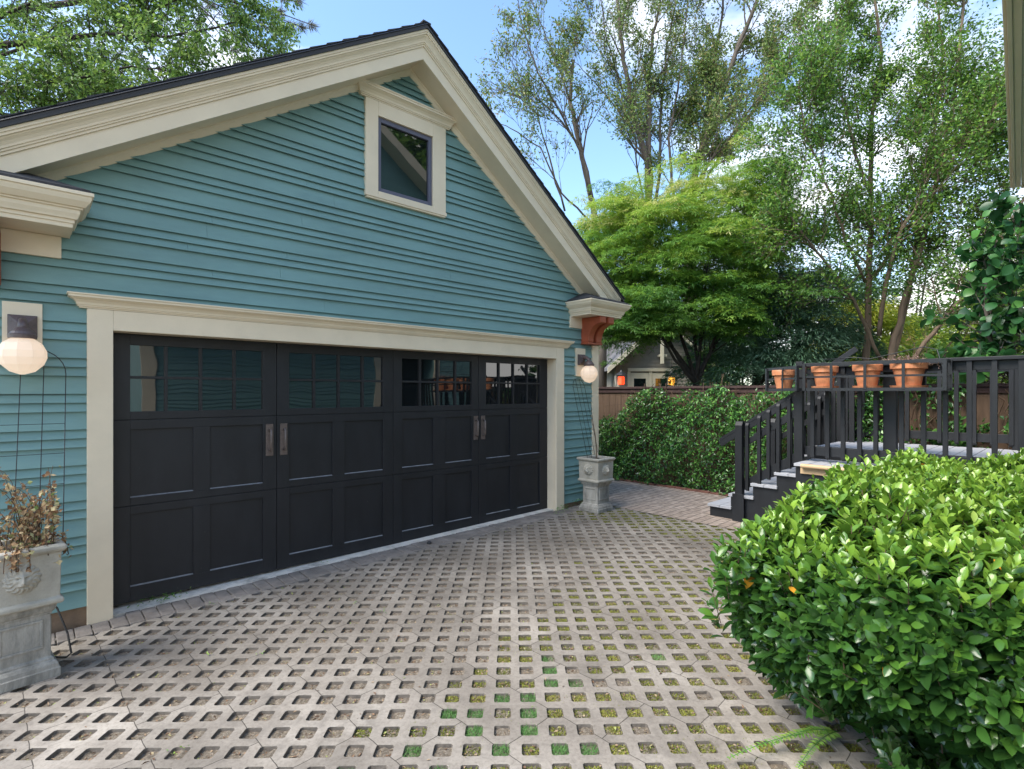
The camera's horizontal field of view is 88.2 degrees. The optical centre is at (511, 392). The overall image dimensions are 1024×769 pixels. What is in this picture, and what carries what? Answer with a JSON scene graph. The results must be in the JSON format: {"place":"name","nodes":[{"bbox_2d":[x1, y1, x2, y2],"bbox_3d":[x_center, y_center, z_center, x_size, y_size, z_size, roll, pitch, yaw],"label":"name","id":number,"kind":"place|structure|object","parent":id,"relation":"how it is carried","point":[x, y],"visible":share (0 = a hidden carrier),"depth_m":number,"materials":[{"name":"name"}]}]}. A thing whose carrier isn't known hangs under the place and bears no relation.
{"place":"outdoors","nodes":[
{"label":"outdoors","id":0,"kind":"place"},
{"bbox_2d":[0,512,938,768],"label":"soil","id":1,"kind":"structure","parent":0,"point":[324,753],"depth_m":3.15,"materials":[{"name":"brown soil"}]},
{"bbox_2d":[166,561,385,753],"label":"sprouts","id":2,"kind":"object","parent":1,"relation":"on","point":[207,653],"visible":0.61,"depth_m":3.50,"materials":[{"name":"green plant"}]},
{"bbox_2d":[0,507,939,768],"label":"grid pavers","id":3,"kind":"object","parent":1,"relation":"on","point":[543,740],"visible":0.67,"depth_m":3.25,"materials":[{"name":"concrete"}]},
{"bbox_2d":[0,536,66,693],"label":"planter","id":4,"kind":"object","parent":3,"relation":"on","point":[29,601],"visible":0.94,"depth_m":3.18,"materials":[{"name":"stone"}]},
{"bbox_2d":[0,351,65,540],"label":"trellis","id":5,"kind":"object","parent":4,"relation":"in","point":[40,485],"visible":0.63,"depth_m":3.58,"materials":[{"name":"black metal"}]},
{"bbox_2d":[0,466,73,573],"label":"dried plant","id":6,"kind":"object","parent":4,"relation":"in","point":[29,525],"visible":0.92,"depth_m":3.25,"materials":[{"name":"brown plant"}]},
{"bbox_2d":[55,606,71,657],"bbox_3d":[-3.064,1.552,3.560,0.311,0.394,0.091,0,0,32],"label":"cable","id":7,"kind":"object","parent":3,"relation":"on","point":[64,626],"visible":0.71,"depth_m":3.56,"materials":[{"name":"black metal"}]},
{"bbox_2d":[577,455,615,513],"bbox_3d":[1.190,1.293,7.462,0.429,0.752,0.429,0,0,-43],"label":"planter","id":8,"kind":"object","parent":3,"relation":"on","point":[596,478],"visible":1,"depth_m":7.37,"materials":[{"name":"stone"}]},
{"bbox_2d":[573,378,598,457],"bbox_3d":[1.071,0.397,7.669,0.298,1.204,0.296,0,0,-43],"label":"trellis","id":9,"kind":"object","parent":8,"relation":"in","point":[583,418],"visible":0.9,"depth_m":7.67,"materials":[{"name":"black metal"}]},
{"bbox_2d":[591,407,596,458],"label":"bare stem","id":10,"kind":"object","parent":8,"relation":"in","point":[595,435],"visible":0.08,"depth_m":7.46,"materials":[{"name":"brown plant"}]},
{"bbox_2d":[400,561,821,768],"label":"moss","id":11,"kind":"object","parent":3,"relation":"on","point":[641,671],"visible":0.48,"depth_m":3.23,"materials":[{"name":"green plant"}]},
{"bbox_2d":[567,510,696,536],"bbox_3d":[1.552,1.641,6.794,1.784,0.066,0.886,0,0,30],"label":"ground cover","id":12,"kind":"object","parent":3,"relation":"on","point":[634,524],"visible":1,"depth_m":6.78,"materials":[{"name":"green plant"}]},
{"bbox_2d":[353,561,937,768],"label":"moss","id":13,"kind":"object","parent":3,"relation":"on","point":[603,713],"visible":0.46,"depth_m":3.03,"materials":[{"name":"green plant"}]},
{"bbox_2d":[579,506,739,544],"bbox_3d":[2.888,1.670,5.622,0.984,0.041,5.412,0,0,-43],"label":"moss","id":14,"kind":"object","parent":3,"relation":"on","point":[667,527],"visible":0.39,"depth_m":6.68,"materials":[{"name":"green plant"}]},
{"bbox_2d":[727,725,841,768],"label":"fern","id":15,"kind":"object","parent":3,"relation":"on","point":[822,733],"visible":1,"depth_m":2.52,"materials":[{"name":"green plant"}]},
{"bbox_2d":[341,652,665,768],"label":"grass","id":16,"kind":"structure","parent":1,"relation":"on","point":[480,728],"depth_m":2.74,"materials":[{"name":"green plant"}]},
{"bbox_2d":[0,0,1023,384],"label":"sky","id":17,"kind":"structure","parent":0,"point":[465,27],"materials":[{"name":"blue"}]},
{"bbox_2d":[609,480,745,529],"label":"patio","id":18,"kind":"structure","parent":0,"point":[687,505],"depth_m":7.95,"materials":[{"name":"brick"}]},
{"bbox_2d":[614,478,729,496],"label":"kerb","id":19,"kind":"structure","parent":18,"relation":"on","point":[681,488],"depth_m":8.93,"materials":[{"name":"concrete"}]},
{"bbox_2d":[613,476,730,493],"bbox_3d":[2.539,1.623,9.975,0.950,0.005,15.000,0,0,-43],"label":"planting bed","id":20,"kind":"object","parent":18,"relation":"on","point":[680,486],"depth_m":9.11,"materials":[{"name":"soil"}]},
{"bbox_2d":[599,383,1011,491],"bbox_3d":[4.136,0.826,8.067,0.160,1.865,22.028,0,0,-43],"label":"fence","id":21,"kind":"object","parent":20,"relation":"on","point":[612,397],"visible":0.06,"depth_m":8.91,"materials":[{"name":"brown wood"}]},
{"bbox_2d":[599,374,882,496],"bbox_3d":[3.160,0.698,8.659,0.562,2.003,5.167,0,0,-43],"label":"climbing vine","id":22,"kind":"object","parent":21,"relation":"attached to","point":[636,422],"visible":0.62,"depth_m":8.93,"materials":[{"name":"green plant"}]},
{"bbox_2d":[855,382,1011,449],"bbox_3d":[5.934,0.685,5.961,0.283,1.958,3.644,0,0,-43],"label":"climbing vine","id":23,"kind":"object","parent":21,"relation":"attached to","point":[963,426],"visible":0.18,"depth_m":6.54,"materials":[{"name":"green plant"}]},
{"bbox_2d":[708,467,795,520],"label":"staircase","id":24,"kind":"structure","parent":18,"relation":"on","point":[765,493],"depth_m":6.63,"materials":[{"name":"paint"}]},
{"bbox_2d":[718,391,795,521],"bbox_3d":[3.096,0.821,6.666,0.197,1.712,1.026,0,0,-43],"label":"stair railing","id":25,"kind":"object","parent":24,"relation":"attached to","point":[739,433],"visible":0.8,"depth_m":6.62,"materials":[{"name":"paint"}]},
{"bbox_2d":[765,366,813,390],"bbox_3d":[3.382,-0.159,6.343,0.332,0.289,0.712,0,0,-1],"label":"pot basket","id":26,"kind":"object","parent":25,"relation":"attached to","point":[796,378],"visible":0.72,"depth_m":6.28,"materials":[{"name":"black metal"}]},
{"bbox_2d":[772,370,794,388],"bbox_3d":[3.305,-0.156,6.420,0.265,0.225,0.265,0,0,-43],"label":"terracotta pot","id":27,"kind":"object","parent":26,"relation":"in","point":[776,374],"visible":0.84,"depth_m":6.34,"materials":[{"name":"ceramic"}]},
{"bbox_2d":[753,391,830,477],"bbox_3d":[3.877,0.813,7.383,0.197,1.697,1.026,0,0,-43],"label":"stair railing","id":28,"kind":"object","parent":24,"relation":"attached to","point":[819,400],"visible":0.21,"depth_m":7.17,"materials":[{"name":"paint"}]},
{"bbox_2d":[794,440,1017,490],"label":"deck","id":29,"kind":"structure","parent":18,"relation":"on","point":[807,469],"depth_m":5.99,"materials":[{"name":"paint"}]},
{"bbox_2d":[804,347,857,456],"bbox_3d":[4.274,0.141,7.154,0.298,1.500,0.664,0,0,-43],"label":"board screen","id":30,"kind":"object","parent":29,"relation":"on","point":[835,416],"visible":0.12,"depth_m":7.03,"materials":[{"name":"paint"}]},
{"bbox_2d":[796,355,1023,489],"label":"deck railing","id":31,"kind":"object","parent":29,"relation":"on","point":[993,364],"visible":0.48,"depth_m":5.66,"materials":[{"name":"paint"}]},
{"bbox_2d":[802,358,952,390],"bbox_3d":[3.806,-0.169,5.573,0.332,0.309,1.263,0,0,-43],"label":"pot basket","id":32,"kind":"object","parent":31,"relation":"attached to","point":[944,374],"visible":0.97,"depth_m":5.36,"materials":[{"name":"black metal"}]},
{"bbox_2d":[811,366,838,387],"bbox_3d":[3.501,-0.166,5.913,0.275,0.246,0.274,0,0,-43],"label":"terracotta pot","id":33,"kind":"object","parent":32,"relation":"in","point":[821,371],"visible":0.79,"depth_m":5.83,"materials":[{"name":"ceramic"}]},
{"bbox_2d":[852,364,882,387],"bbox_3d":[3.776,-0.169,5.613,0.281,0.251,0.281,0,0,-43],"label":"terracotta pot","id":34,"kind":"object","parent":32,"relation":"in","point":[873,369],"visible":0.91,"depth_m":5.52,"materials":[{"name":"ceramic"}]},
{"bbox_2d":[823,346,941,365],"bbox_3d":[3.913,-0.283,5.613,0.112,0.366,1.096,0,0,-37],"label":"drip hose","id":35,"kind":"object","parent":32,"relation":"attached to","point":[888,354],"visible":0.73,"depth_m":5.53,"materials":[{"name":"black rubber"}]},
{"bbox_2d":[890,362,928,387],"bbox_3d":[4.018,-0.176,5.349,0.322,0.266,0.322,0,0,-43],"label":"terracotta pot","id":36,"kind":"object","parent":32,"relation":"in","point":[913,368],"visible":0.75,"depth_m":5.25,"materials":[{"name":"ceramic"}]},
{"bbox_2d":[883,330,939,367],"bbox_3d":[4.017,-0.449,5.343,0.485,0.431,0.515,0,0,17],"label":"dried succulent","id":37,"kind":"object","parent":32,"relation":"on","point":[908,358],"visible":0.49,"depth_m":5.37,"materials":[{"name":"plant"}]},
{"bbox_2d":[848,369,1017,449],"bbox_3d":[5.368,0.523,6.341,0.140,1.770,2.420,0,0,-43],"label":"deck railing","id":38,"kind":"object","parent":29,"relation":"on","point":[956,436],"visible":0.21,"depth_m":6.30,"materials":[{"name":"paint"}]},
{"label":"ground","id":39,"kind":"structure","parent":0,"visible":0},
{"bbox_2d":[0,0,302,114],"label":"elm tree","id":40,"kind":"object","parent":39,"relation":"on","point":[105,74],"visible":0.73,"depth_m":6.08,"materials":[{"name":"green plant"}]},
{"bbox_2d":[1,0,321,56],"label":"pine tree","id":41,"kind":"object","parent":39,"relation":"on","point":[303,26],"visible":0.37,"depth_m":10.93,"materials":[{"name":"green plant"}]},
{"bbox_2d":[51,505,579,645],"bbox_3d":[-1.625,1.756,5.294,7.793,0.193,0.277,0,0,-43],"label":"brick border","id":42,"kind":"object","parent":39,"relation":"on","point":[169,608],"visible":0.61,"depth_m":4.83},
{"bbox_2d":[0,19,631,635],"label":"garage","id":43,"kind":"structure","parent":39,"relation":"on","point":[332,299],"depth_m":5.02,"materials":[{"name":"paint"}]},
{"bbox_2d":[0,301,47,374],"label":"wall lamp","id":44,"kind":"object","parent":43,"relation":"attached to","point":[23,351],"visible":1,"depth_m":3.61,"materials":[{"name":"white glass"}]},
{"bbox_2d":[113,333,546,605],"bbox_3d":[-1.336,0.616,5.901,5.028,2.175,0.109,0,0,-43],"label":"garage door","id":45,"kind":"structure","parent":43,"relation":"in","point":[232,459],"depth_m":5.22,"materials":[{"name":"paint"}]},
{"bbox_2d":[357,79,455,218],"bbox_3d":[-1.157,-2.629,5.855,1.266,1.175,0.168,0,0,-43],"label":"gable window","id":46,"kind":"structure","parent":43,"relation":"in","point":[405,138],"depth_m":5.84,"materials":[{"name":"beige paint"}]},
{"bbox_2d":[574,348,597,382],"bbox_3d":[1.104,-0.395,7.753,0.259,0.513,0.323,0,0,-43],"label":"wall lamp","id":47,"kind":"object","parent":43,"relation":"attached to","point":[587,371],"visible":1,"depth_m":7.71,"materials":[{"name":"white glass"}]},
{"bbox_2d":[113,508,552,617],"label":"threshold slab","id":48,"kind":"structure","parent":39,"relation":"on","point":[119,610],"depth_m":4.94,"materials":[{"name":"grey concrete"}]},
{"bbox_2d":[127,587,190,607],"bbox_3d":[-2.914,1.700,4.381,0.448,0.072,0.177,0,0,-43],"label":"weed patch","id":49,"kind":"object","parent":48,"relation":"on","point":[161,597],"visible":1,"depth_m":4.40,"materials":[{"name":"green plant"}]},
{"bbox_2d":[470,0,612,386],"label":"ash tree","id":50,"kind":"object","parent":39,"relation":"on","point":[524,94],"visible":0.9,"depth_m":18.07,"materials":[{"name":"green plant"}]},
{"bbox_2d":[542,0,702,287],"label":"ash tree","id":51,"kind":"object","parent":39,"relation":"on","point":[631,110],"visible":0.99,"depth_m":19.74,"materials":[{"name":"green plant"}]},
{"bbox_2d":[604,335,719,386],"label":"cottage","id":52,"kind":"structure","parent":39,"relation":"on","point":[646,369],"depth_m":18.48,"materials":[{"name":"grey wood"}]},
{"bbox_2d":[616,370,626,385],"bbox_3d":[3.640,-0.775,17.600,0.351,1.150,0.351,0,0,25],"label":"lantern","id":53,"kind":"object","parent":52,"relation":"hanging from","point":[621,380],"visible":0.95,"depth_m":17.54,"materials":[{"name":"orange glass"}]},
{"bbox_2d":[631,373,668,386],"bbox_3d":[4.843,0.168,18.472,1.380,1.700,0.013,0,0,0],"label":"french door","id":54,"kind":"structure","parent":52,"relation":"in","point":[633,375],"depth_m":18.47,"materials":[{"name":"white wood"}]},
{"bbox_2d":[667,357,676,385],"bbox_3d":[5.320,-0.755,17.600,0.351,1.150,0.351,0,0,25],"label":"lantern","id":55,"kind":"object","parent":52,"relation":"hanging from","point":[670,375],"visible":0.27,"depth_m":17.58,"materials":[{"name":"yellow glass"}]},
{"bbox_2d":[622,224,767,348],"bbox_3d":[6.864,-2.561,21.122,7.217,8.872,7.160,0,0,-23],"label":"hedge tree","id":56,"kind":"object","parent":39,"relation":"on","point":[689,299],"visible":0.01,"depth_m":20.59,"materials":[{"name":"green plant"}]},
{"bbox_2d":[568,123,841,385],"bbox_3d":[4.141,-2.164,11.821,6.831,8.058,4.725,0,0,2],"label":"japanese maple","id":57,"kind":"object","parent":39,"relation":"on","point":[665,312],"visible":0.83,"depth_m":11.18,"materials":[{"name":"green plant"}]},
{"bbox_2d":[700,346,751,385],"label":"garden shrub","id":58,"kind":"object","parent":39,"relation":"on","point":[731,376],"visible":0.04,"depth_m":16.95,"materials":[{"name":"green plant"}]},
{"bbox_2d":[633,0,864,339],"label":"ash tree","id":59,"kind":"object","parent":39,"relation":"on","point":[711,74],"visible":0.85,"depth_m":19.69,"materials":[{"name":"green plant"}]},
{"bbox_2d":[659,238,887,388],"bbox_3d":[6.242,-1.269,12.469,5.611,6.269,4.592,0,0,-43],"label":"blue cedar","id":60,"kind":"object","parent":39,"relation":"on","point":[823,332],"visible":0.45,"depth_m":11.76,"materials":[{"name":"green plant"}]},
{"bbox_2d":[729,206,876,321],"bbox_3d":[12.027,-2.900,22.100,6.161,9.542,5.878,0,0,-43],"label":"hedge tree","id":61,"kind":"object","parent":39,"relation":"on","point":[830,241],"visible":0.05,"depth_m":21.48,"materials":[{"name":"green plant"}]},
{"bbox_2d":[711,253,913,365],"bbox_3d":[9.320,-1.192,17.036,5.929,6.129,5.897,0,0,7],"label":"garden shrub","id":62,"kind":"object","parent":39,"relation":"on","point":[879,289],"visible":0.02,"depth_m":15.38,"materials":[{"name":"green plant"}]},
{"bbox_2d":[802,295,939,384],"bbox_3d":[10.442,-0.550,16.089,4.118,4.839,4.292,0,0,-43],"label":"bamboo clump","id":63,"kind":"object","parent":39,"relation":"on","point":[889,322],"visible":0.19,"depth_m":15.20,"materials":[{"name":"green plant"}]},
{"bbox_2d":[721,0,1023,383],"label":"crape myrtle","id":64,"kind":"object","parent":39,"relation":"on","point":[979,135],"visible":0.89,"depth_m":10.66,"materials":[{"name":"green plant"}]},
{"bbox_2d":[831,239,968,339],"bbox_3d":[16.950,-2.402,22.893,5.954,8.539,5.937,0,0,-43],"label":"hedge tree","id":65,"kind":"object","parent":39,"relation":"on","point":[917,303],"visible":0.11,"depth_m":22.32,"materials":[{"name":"green plant"}]},
{"bbox_2d":[854,334,1008,394],"bbox_3d":[11.644,0.130,14.989,4.151,3.502,3.651,0,0,-43],"label":"garden shrub","id":66,"kind":"object","parent":39,"relation":"on","point":[936,346],"visible":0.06,"depth_m":14.36,"materials":[{"name":"green plant"}]},
{"bbox_2d":[902,296,1020,353],"bbox_3d":[19.118,-1.252,22.318,6.166,6.265,6.226,0,0,-43],"label":"hedge tree","id":67,"kind":"object","parent":39,"relation":"on","point":[932,326],"visible":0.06,"depth_m":22.34,"materials":[{"name":"green plant"}]},
{"bbox_2d":[906,315,1023,383],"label":"bamboo clump","id":68,"kind":"object","parent":39,"relation":"on","point":[952,333],"visible":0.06,"depth_m":16.57,"materials":[{"name":"green plant"}]},
{"bbox_2d":[920,191,1023,413],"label":"broadleaf tree","id":69,"kind":"object","parent":39,"relation":"on","point":[994,279],"visible":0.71,"depth_m":7.79,"materials":[{"name":"green plant"}]},
{"bbox_2d":[925,200,1023,382],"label":"hedge tree","id":70,"kind":"object","parent":39,"relation":"on","point":[939,296],"visible":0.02,"depth_m":16.98,"materials":[{"name":"green plant"}]},
{"bbox_2d":[1002,0,1023,189],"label":"house","id":71,"kind":"structure","parent":39,"relation":"on","point":[1013,22],"depth_m":2.64,"materials":[{"name":"paint"}]},
{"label":"hedge bed","id":72,"kind":"structure","parent":0,"visible":0},
{"bbox_2d":[698,445,1023,768],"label":"hedge","id":73,"kind":"object","parent":72,"relation":"on","point":[883,600],"visible":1,"depth_m":2.06,"materials":[{"name":"green plant"}]}
]}

